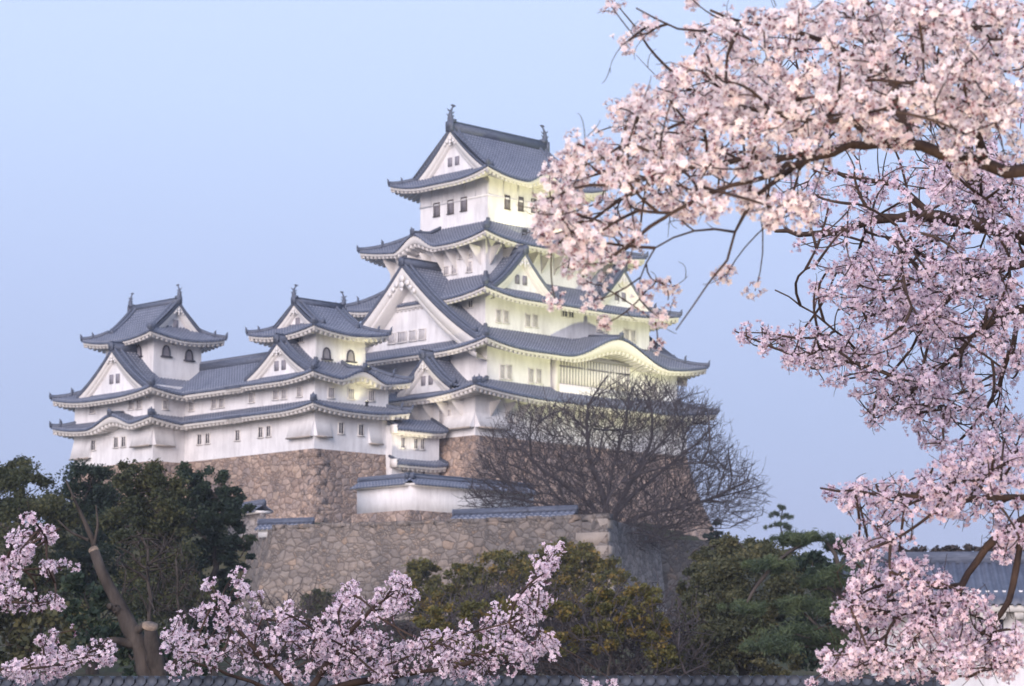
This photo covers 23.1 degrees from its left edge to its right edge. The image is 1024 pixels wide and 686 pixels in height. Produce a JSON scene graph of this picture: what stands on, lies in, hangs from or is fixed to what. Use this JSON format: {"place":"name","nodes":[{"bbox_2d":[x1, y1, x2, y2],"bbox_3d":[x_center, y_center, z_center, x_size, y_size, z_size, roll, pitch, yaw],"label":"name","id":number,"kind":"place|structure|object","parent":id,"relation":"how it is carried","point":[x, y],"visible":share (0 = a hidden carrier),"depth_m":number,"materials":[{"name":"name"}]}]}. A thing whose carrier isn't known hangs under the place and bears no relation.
{"place":"outdoors","nodes":[
{"label":"outdoors","id":0,"kind":"place"},
{"bbox_2d":[0,523,868,676],"bbox_3d":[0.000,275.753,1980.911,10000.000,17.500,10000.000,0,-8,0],"label":"ground","id":1,"kind":"structure","parent":0,"point":[106,670],"depth_m":132.49,"materials":[{"name":"green plant"}]},
{"bbox_2d":[0,455,93,673],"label":"evergreen tree","id":2,"kind":"object","parent":1,"relation":"on","point":[50,506],"visible":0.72,"depth_m":109.33,"materials":[{"name":"green plant"}]},
{"bbox_2d":[0,511,117,685],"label":"cherry tree","id":3,"kind":"object","parent":1,"relation":"on","point":[23,553],"visible":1,"depth_m":15.87,"materials":[{"name":"pink plant"}]},
{"bbox_2d":[0,566,123,675],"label":"evergreen bush","id":4,"kind":"object","parent":1,"relation":"on","point":[18,630],"visible":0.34,"depth_m":79.12,"materials":[{"name":"green plant"}]},
{"bbox_2d":[26,457,147,674],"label":"evergreen tree","id":5,"kind":"object","parent":1,"relation":"on","point":[101,495],"visible":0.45,"depth_m":117.10,"materials":[{"name":"green plant"}]},
{"bbox_2d":[58,480,167,676],"bbox_3d":[-7.172,5.359,45.571,2.378,5.770,0.829,0,-8,0],"label":"sawn tree","id":6,"kind":"object","parent":1,"relation":"on","point":[149,660],"visible":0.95,"depth_m":45.56,"materials":[{"name":"brown plant"}]},
{"bbox_2d":[71,461,182,509],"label":"stone rampart","id":7,"kind":"object","parent":1,"relation":"on","point":[170,466],"visible":0.02,"depth_m":253.83,"materials":[{"name":"stone"}]},
{"bbox_2d":[49,284,227,466],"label":"castle turret","id":8,"kind":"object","parent":7,"relation":"on","point":[122,404],"visible":0.81,"depth_m":257.80,"materials":[{"name":"white paint"}]},
{"bbox_2d":[88,406,95,413],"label":"window","id":9,"kind":"structure","parent":8,"relation":"in","point":[91,409],"depth_m":260.34,"materials":[{"name":"paint"}]},
{"bbox_2d":[90,439,95,450],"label":"window","id":10,"kind":"structure","parent":8,"relation":"in","point":[93,446],"depth_m":259.54,"materials":[{"name":"paint"}]},
{"bbox_2d":[113,437,118,448],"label":"window","id":11,"kind":"structure","parent":8,"relation":"in","point":[115,439],"depth_m":256.80,"materials":[{"name":"paint"}]},
{"bbox_2d":[120,436,126,447],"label":"window","id":12,"kind":"structure","parent":8,"relation":"in","point":[123,438],"depth_m":255.92,"materials":[{"name":"paint"}]},
{"bbox_2d":[128,399,133,410],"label":"window","id":13,"kind":"structure","parent":8,"relation":"in","point":[130,402],"depth_m":255.61,"materials":[{"name":"paint"}]},
{"bbox_2d":[135,399,142,409],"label":"window","id":14,"kind":"structure","parent":8,"relation":"in","point":[138,401],"depth_m":254.68,"materials":[{"name":"paint"}]},
{"bbox_2d":[137,345,142,356],"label":"window","id":15,"kind":"structure","parent":8,"relation":"in","point":[139,350],"depth_m":258.88,"materials":[{"name":"grey"}]},
{"bbox_2d":[162,399,168,409],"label":"window","id":16,"kind":"structure","parent":8,"relation":"in","point":[164,402],"depth_m":253.93,"materials":[{"name":"paint"}]},
{"bbox_2d":[161,345,172,357],"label":"window","id":17,"kind":"structure","parent":8,"relation":"in","point":[165,350],"depth_m":258.37,"materials":[{"name":"grey"}]},
{"bbox_2d":[183,349,195,361],"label":"window","id":18,"kind":"structure","parent":8,"relation":"in","point":[188,354],"depth_m":260.40,"materials":[{"name":"grey"}]},
{"bbox_2d":[57,569,231,675],"bbox_3d":[-8.774,7.919,59.496,4.237,5.149,1.731,1,-8,-6],"label":"evergreen bush","id":19,"kind":"object","parent":1,"relation":"on","point":[104,629],"visible":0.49,"depth_m":59.53,"materials":[{"name":"green plant"}]},
{"bbox_2d":[114,529,182,620],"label":"bare sapling","id":20,"kind":"object","parent":1,"relation":"on","point":[147,576],"visible":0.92,"depth_m":69.72,"materials":[{"name":"brown plant"}]},
{"bbox_2d":[88,458,227,642],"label":"evergreen tree","id":21,"kind":"object","parent":1,"relation":"on","point":[160,491],"visible":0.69,"depth_m":109.43,"materials":[{"name":"green plant"}]},
{"bbox_2d":[161,543,206,675],"bbox_3d":[-8.368,7.916,63.752,1.205,5.765,4.328,1,-8,-8],"label":"bare sapling","id":22,"kind":"object","parent":1,"relation":"on","point":[189,597],"visible":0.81,"depth_m":63.74,"materials":[{"name":"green plant"}]},
{"bbox_2d":[158,461,258,676],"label":"evergreen tree","id":23,"kind":"object","parent":1,"relation":"on","point":[207,503],"visible":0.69,"depth_m":115.59,"materials":[{"name":"green plant"}]},
{"bbox_2d":[185,448,385,522],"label":"stone rampart","id":24,"kind":"object","parent":1,"relation":"on","point":[317,484],"visible":0.38,"depth_m":243.03,"materials":[{"name":"stone"}]},
{"bbox_2d":[172,352,266,461],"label":"castle corridor","id":25,"kind":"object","parent":24,"relation":"on","point":[213,435],"visible":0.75,"depth_m":252.23,"materials":[{"name":"white paint"}]},
{"bbox_2d":[187,401,194,411],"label":"window","id":26,"kind":"structure","parent":25,"relation":"in","point":[191,407],"depth_m":254.99,"materials":[{"name":"paint"}]},
{"bbox_2d":[196,434,202,445],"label":"window","id":27,"kind":"structure","parent":25,"relation":"in","point":[199,436],"depth_m":253.50,"materials":[{"name":"paint"}]},
{"bbox_2d":[204,433,210,444],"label":"window","id":28,"kind":"structure","parent":25,"relation":"in","point":[207,435],"depth_m":252.57,"materials":[{"name":"paint"}]},
{"bbox_2d":[210,398,216,409],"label":"window","id":29,"kind":"structure","parent":25,"relation":"in","point":[213,401],"depth_m":252.39,"materials":[{"name":"paint"}]},
{"bbox_2d":[218,397,224,408],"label":"window","id":30,"kind":"structure","parent":25,"relation":"in","point":[221,403],"depth_m":251.53,"materials":[{"name":"paint"}]},
{"bbox_2d":[234,429,240,441],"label":"window","id":31,"kind":"structure","parent":25,"relation":"in","point":[237,432],"depth_m":249.20,"materials":[{"name":"paint"}]},
{"bbox_2d":[224,284,414,455],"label":"castle turret","id":32,"kind":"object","parent":24,"relation":"on","point":[311,380],"visible":1,"depth_m":245.24,"materials":[{"name":"white paint"}]},
{"bbox_2d":[247,392,254,403],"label":"window","id":33,"kind":"structure","parent":32,"relation":"in","point":[251,397],"depth_m":248.23,"materials":[{"name":"paint"}]},
{"bbox_2d":[257,426,263,438],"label":"window","id":34,"kind":"structure","parent":32,"relation":"in","point":[260,429],"depth_m":246.69,"materials":[{"name":"paint"}]},
{"bbox_2d":[265,425,271,437],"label":"window","id":35,"kind":"structure","parent":32,"relation":"in","point":[268,428],"depth_m":245.82,"materials":[{"name":"paint"}]},
{"bbox_2d":[271,389,278,400],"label":"window","id":36,"kind":"structure","parent":32,"relation":"in","point":[275,393],"depth_m":245.64,"materials":[{"name":"paint"}]},
{"bbox_2d":[280,389,286,399],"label":"window","id":37,"kind":"structure","parent":32,"relation":"in","point":[283,391],"depth_m":244.74,"materials":[{"name":"paint"}]},
{"bbox_2d":[295,386,302,397],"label":"window","id":38,"kind":"structure","parent":32,"relation":"in","point":[299,390],"depth_m":243.10,"materials":[{"name":"paint"}]},
{"bbox_2d":[321,347,332,360],"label":"window","id":39,"kind":"structure","parent":32,"relation":"in","point":[326,355],"depth_m":245.34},
{"bbox_2d":[327,387,335,398],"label":"window","id":40,"kind":"structure","parent":32,"relation":"in","point":[331,390],"depth_m":243.02,"materials":[{"name":"paint"}]},
{"bbox_2d":[337,422,344,434],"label":"window","id":41,"kind":"structure","parent":32,"relation":"in","point":[340,424],"depth_m":243.43,"materials":[{"name":"paint"}]},
{"bbox_2d":[345,350,356,362],"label":"window","id":42,"kind":"structure","parent":32,"relation":"in","point":[350,358],"depth_m":247.51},
{"bbox_2d":[347,388,355,399],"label":"window","id":43,"kind":"structure","parent":32,"relation":"in","point":[351,391],"depth_m":244.80,"materials":[{"name":"paint"}]},
{"bbox_2d":[357,424,364,436],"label":"window","id":44,"kind":"structure","parent":32,"relation":"in","point":[360,426],"depth_m":245.25,"materials":[{"name":"paint"}]},
{"bbox_2d":[368,390,375,401],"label":"window","id":45,"kind":"structure","parent":32,"relation":"in","point":[371,393],"depth_m":246.66,"materials":[{"name":"paint"}]},
{"bbox_2d":[293,588,349,626],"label":"shrub","id":46,"kind":"object","parent":1,"relation":"on","point":[318,605],"visible":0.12,"depth_m":149.16,"materials":[{"name":"green plant"}]},
{"bbox_2d":[210,577,435,676],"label":"bare bush","id":47,"kind":"object","parent":1,"relation":"on","point":[304,641],"visible":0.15,"depth_m":109.20,"materials":[{"name":"plant"}]},
{"bbox_2d":[226,606,425,675],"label":"bare bush","id":48,"kind":"object","parent":1,"relation":"on","point":[405,627],"visible":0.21,"depth_m":103.19,"materials":[{"name":"brown plant"}]},
{"bbox_2d":[159,540,624,685],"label":"cherry tree","id":49,"kind":"object","parent":1,"relation":"on","point":[449,656],"visible":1,"depth_m":17.73,"materials":[{"name":"pink plant"}]},
{"bbox_2d":[351,510,451,522],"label":"stone rampart","id":50,"kind":"object","parent":1,"relation":"on","point":[409,515],"visible":0.17,"depth_m":223.43,"materials":[{"name":"stone"}]},
{"bbox_2d":[350,472,538,513],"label":"plaster wall","id":51,"kind":"structure","parent":50,"relation":"on","point":[409,491],"depth_m":224.46,"materials":[{"name":"paint"}]},
{"bbox_2d":[396,556,458,620],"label":"shrub","id":52,"kind":"object","parent":1,"relation":"on","point":[420,567],"visible":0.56,"depth_m":156.95,"materials":[{"name":"green plant"}]},
{"bbox_2d":[235,513,667,619],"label":"stone rampart","id":53,"kind":"object","parent":1,"relation":"on","point":[330,556],"visible":0.33,"depth_m":192.36,"materials":[{"name":"grey stone"}]},
{"bbox_2d":[228,498,273,536],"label":"parapet wall","id":54,"kind":"structure","parent":53,"relation":"on","point":[254,516],"depth_m":207.80,"materials":[{"name":"paint"}]},
{"bbox_2d":[255,517,314,537],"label":"parapet wall","id":55,"kind":"structure","parent":53,"relation":"on","point":[263,527],"depth_m":198.03,"materials":[{"name":"grey tile"}]},
{"bbox_2d":[450,505,577,518],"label":"parapet wall","id":56,"kind":"structure","parent":53,"relation":"on","point":[542,511],"depth_m":189.28,"materials":[{"name":"grey tile"}]},
{"bbox_2d":[454,364,773,556],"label":"bare tree","id":57,"kind":"object","parent":53,"relation":"on","point":[624,498],"visible":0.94,"depth_m":195.95,"materials":[{"name":"brown plant"}]},
{"bbox_2d":[0,675,944,685],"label":"boundary wall","id":58,"kind":"structure","parent":1,"relation":"on","point":[676,680],"depth_m":39.94,"materials":[{"name":"grey tile"}]},
{"bbox_2d":[409,593,557,675],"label":"shrub","id":59,"kind":"object","parent":1,"relation":"on","point":[466,607],"visible":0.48,"depth_m":89.27,"materials":[{"name":"green plant"}]},
{"bbox_2d":[399,565,584,675],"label":"bare bush","id":60,"kind":"object","parent":1,"relation":"on","point":[486,596],"visible":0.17,"depth_m":94.95,"materials":[{"name":"plant"}]},
{"bbox_2d":[413,609,570,675],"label":"bare bush","id":61,"kind":"object","parent":1,"relation":"on","point":[500,662],"visible":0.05,"depth_m":101.08,"materials":[{"name":"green plant"}]},
{"bbox_2d":[421,548,573,616],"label":"shrub","id":62,"kind":"object","parent":1,"relation":"on","point":[501,558],"visible":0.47,"depth_m":154.95,"materials":[{"name":"green plant"}]},
{"bbox_2d":[511,536,627,621],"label":"shrub","id":63,"kind":"object","parent":1,"relation":"on","point":[572,574],"visible":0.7,"depth_m":153.24,"materials":[{"name":"green plant"}]},
{"bbox_2d":[439,435,714,539],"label":"stone rampart","id":64,"kind":"object","parent":1,"relation":"on","point":[452,447],"visible":0.13,"depth_m":254.50,"materials":[{"name":"stone"}]},
{"bbox_2d":[386,418,448,474],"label":"gatehouse","id":65,"kind":"object","parent":64,"relation":"on","point":[412,445],"visible":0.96,"depth_m":248.63,"materials":[{"name":"white paint"}]},
{"bbox_2d":[400,437,406,448],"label":"window","id":66,"kind":"structure","parent":65,"relation":"in","point":[402,439],"depth_m":247.81,"materials":[{"name":"paint"}]},
{"bbox_2d":[413,438,418,449],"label":"window","id":67,"kind":"structure","parent":65,"relation":"in","point":[415,440],"depth_m":249.02,"materials":[{"name":"paint"}]},
{"bbox_2d":[419,438,425,449],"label":"window","id":68,"kind":"structure","parent":65,"relation":"in","point":[422,441],"depth_m":249.63,"materials":[{"name":"paint"}]},
{"bbox_2d":[335,104,719,454],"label":"castle keep","id":69,"kind":"structure","parent":64,"relation":"on","point":[479,335],"depth_m":261.54,"materials":[{"name":"white paint"}]},
{"bbox_2d":[386,332,395,344],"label":"window","id":70,"kind":"structure","parent":69,"relation":"in","point":[392,339],"depth_m":262.31,"materials":[{"name":"paint"}]},
{"bbox_2d":[396,331,406,343],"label":"window","id":71,"kind":"structure","parent":69,"relation":"in","point":[401,336],"depth_m":261.23,"materials":[{"name":"paint"}]},
{"bbox_2d":[407,329,416,341],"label":"window","id":72,"kind":"structure","parent":69,"relation":"in","point":[412,336],"depth_m":260.08,"materials":[{"name":"paint"}]},
{"bbox_2d":[418,328,425,340],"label":"window","id":73,"kind":"structure","parent":69,"relation":"in","point":[421,332],"depth_m":259.07,"materials":[{"name":"paint"}]},
{"bbox_2d":[432,202,439,217],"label":"window","id":74,"kind":"structure","parent":69,"relation":"in","point":[436,209],"depth_m":267.49,"materials":[{"name":"grey wood"}]},
{"bbox_2d":[439,410,444,423],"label":"window","id":75,"kind":"structure","parent":69,"relation":"in","point":[441,416],"depth_m":253.31,"materials":[{"name":"paint"}]},
{"bbox_2d":[443,265,448,275],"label":"window","id":76,"kind":"structure","parent":69,"relation":"in","point":[445,268],"depth_m":263.15,"materials":[{"name":"paint"}]},
{"bbox_2d":[446,199,453,214],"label":"window","id":77,"kind":"structure","parent":69,"relation":"in","point":[450,206],"depth_m":265.99,"materials":[{"name":"grey wood"}]},
{"bbox_2d":[450,264,457,274],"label":"window","id":78,"kind":"structure","parent":69,"relation":"in","point":[453,271],"depth_m":262.31,"materials":[{"name":"paint"}]},
{"bbox_2d":[459,196,467,211],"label":"window","id":79,"kind":"structure","parent":69,"relation":"in","point":[463,204],"depth_m":264.56,"materials":[{"name":"grey wood"}]},
{"bbox_2d":[465,261,472,272],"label":"window","id":80,"kind":"structure","parent":69,"relation":"in","point":[468,269],"depth_m":260.65,"materials":[{"name":"paint"}]},
{"bbox_2d":[467,299,473,308],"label":"window","id":81,"kind":"structure","parent":69,"relation":"in","point":[470,302],"depth_m":257.43,"materials":[{"name":"paint"}]},
{"bbox_2d":[495,309,501,322],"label":"window","id":82,"kind":"structure","parent":69,"relation":"in","point":[497,311],"depth_m":257.05,"materials":[{"name":"paint"}]},
{"bbox_2d":[499,364,505,379],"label":"window","id":83,"kind":"structure","parent":69,"relation":"in","point":[501,366],"depth_m":253.56,"materials":[{"name":"paint"}]},
{"bbox_2d":[503,310,509,323],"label":"window","id":84,"kind":"structure","parent":69,"relation":"in","point":[505,312],"depth_m":257.87,"materials":[{"name":"paint"}]},
{"bbox_2d":[504,195,510,209],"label":"window","id":85,"kind":"structure","parent":69,"relation":"in","point":[506,202],"depth_m":263.98,"materials":[{"name":"brown wood"}]},
{"bbox_2d":[506,364,512,379],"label":"window","id":86,"kind":"structure","parent":69,"relation":"in","point":[508,367],"depth_m":254.24,"materials":[{"name":"paint"}]},
{"bbox_2d":[518,196,524,211],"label":"window","id":87,"kind":"structure","parent":69,"relation":"in","point":[521,209],"depth_m":265.47,"materials":[{"name":"brown wood"}]},
{"bbox_2d":[525,313,531,327],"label":"window","id":88,"kind":"structure","parent":69,"relation":"in","point":[527,316],"depth_m":260.14,"materials":[{"name":"paint"}]},
{"bbox_2d":[528,368,533,383],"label":"window","id":89,"kind":"structure","parent":69,"relation":"in","point":[530,370],"depth_m":256.49,"materials":[{"name":"paint"}]},
{"bbox_2d":[531,198,536,212],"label":"window","id":90,"kind":"structure","parent":69,"relation":"in","point":[532,200],"depth_m":266.77,"materials":[{"name":"brown wood"}]},
{"bbox_2d":[532,314,538,327],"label":"window","id":91,"kind":"structure","parent":69,"relation":"in","point":[534,316],"depth_m":260.91,"materials":[{"name":"paint"}]},
{"bbox_2d":[536,368,542,383],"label":"window","id":92,"kind":"structure","parent":69,"relation":"in","point":[538,371],"depth_m":257.30,"materials":[{"name":"paint"}]},
{"bbox_2d":[623,328,628,339],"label":"window","id":93,"kind":"structure","parent":69,"relation":"in","point":[626,331],"depth_m":270.77,"materials":[{"name":"paint"}]},
{"bbox_2d":[630,329,636,342],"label":"window","id":94,"kind":"structure","parent":69,"relation":"in","point":[632,332],"depth_m":271.50,"materials":[{"name":"paint"}]},
{"bbox_2d":[531,583,685,675],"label":"shrub","id":95,"kind":"object","parent":1,"relation":"on","point":[607,605],"visible":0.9,"depth_m":89.22,"materials":[{"name":"green plant"}]},
{"bbox_2d":[532,568,720,675],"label":"bare bush","id":96,"kind":"object","parent":1,"relation":"on","point":[633,671],"visible":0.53,"depth_m":90.46,"materials":[{"name":"plant"}]},
{"bbox_2d":[597,569,669,617],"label":"shrub","id":97,"kind":"object","parent":1,"relation":"on","point":[624,577],"visible":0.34,"depth_m":149.30,"materials":[{"name":"green plant"}]},
{"bbox_2d":[522,606,766,675],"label":"bare bush","id":98,"kind":"object","parent":1,"relation":"on","point":[645,663],"visible":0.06,"depth_m":99.06,"materials":[{"name":"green plant"}]},
{"bbox_2d":[660,539,718,619],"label":"retaining wall","id":99,"kind":"structure","parent":1,"relation":"on","point":[675,561],"depth_m":205.95,"materials":[{"name":"stone"}]},
{"bbox_2d":[702,519,727,540],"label":"conifer","id":100,"kind":"object","parent":1,"relation":"on","point":[710,535],"visible":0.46,"depth_m":214.75,"materials":[{"name":"green plant"}]},
{"bbox_2d":[668,531,811,675],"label":"evergreen tree","id":101,"kind":"object","parent":1,"relation":"on","point":[719,572],"visible":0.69,"depth_m":95.10,"materials":[{"name":"green plant"}]},
{"bbox_2d":[516,0,1023,355],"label":"cherry tree","id":102,"kind":"object","parent":1,"relation":"on","point":[734,110],"visible":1,"depth_m":9.12,"materials":[{"name":"pink plant"}]},
{"bbox_2d":[763,503,794,531],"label":"pine tree","id":103,"kind":"object","parent":1,"relation":"on","point":[787,515],"visible":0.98,"depth_m":234.89,"materials":[{"name":"green plant"}]},
{"bbox_2d":[716,527,895,674],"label":"pine tree","id":104,"kind":"object","parent":1,"relation":"on","point":[794,540],"visible":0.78,"depth_m":82.79,"materials":[{"name":"green plant"}]},
{"bbox_2d":[767,549,869,675],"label":"evergreen tree","id":105,"kind":"object","parent":1,"relation":"on","point":[812,561],"visible":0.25,"depth_m":95.22,"materials":[{"name":"green plant"}]},
{"bbox_2d":[732,19,1023,483],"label":"cherry tree","id":106,"kind":"object","parent":1,"relation":"on","point":[935,322],"visible":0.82,"depth_m":14.58,"materials":[{"name":"pink plant"}]},
{"bbox_2d":[804,412,1023,685],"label":"cherry tree","id":107,"kind":"object","parent":1,"relation":"on","point":[948,499],"visible":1,"depth_m":12.49,"materials":[{"name":"pink plant"}]},
{"bbox_2d":[841,551,1023,685],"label":"storehouse","id":108,"kind":"structure","parent":1,"relation":"on","point":[993,575],"depth_m":91.79,"materials":[{"name":"white paint"}]},
{"bbox_2d":[978,618,1002,639],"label":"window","id":109,"kind":"structure","parent":108,"relation":"in","point":[1000,621],"depth_m":90.87,"materials":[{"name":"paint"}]},
{"bbox_2d":[896,542,1023,551],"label":"bare hedge","id":110,"kind":"object","parent":1,"relation":"on","point":[956,548],"visible":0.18,"depth_m":129.28,"materials":[{"name":"plant"}]},
{"bbox_2d":[0,0,1023,562],"label":"sky","id":111,"kind":"structure","parent":0,"point":[237,154],"materials":[{"name":"blue"}]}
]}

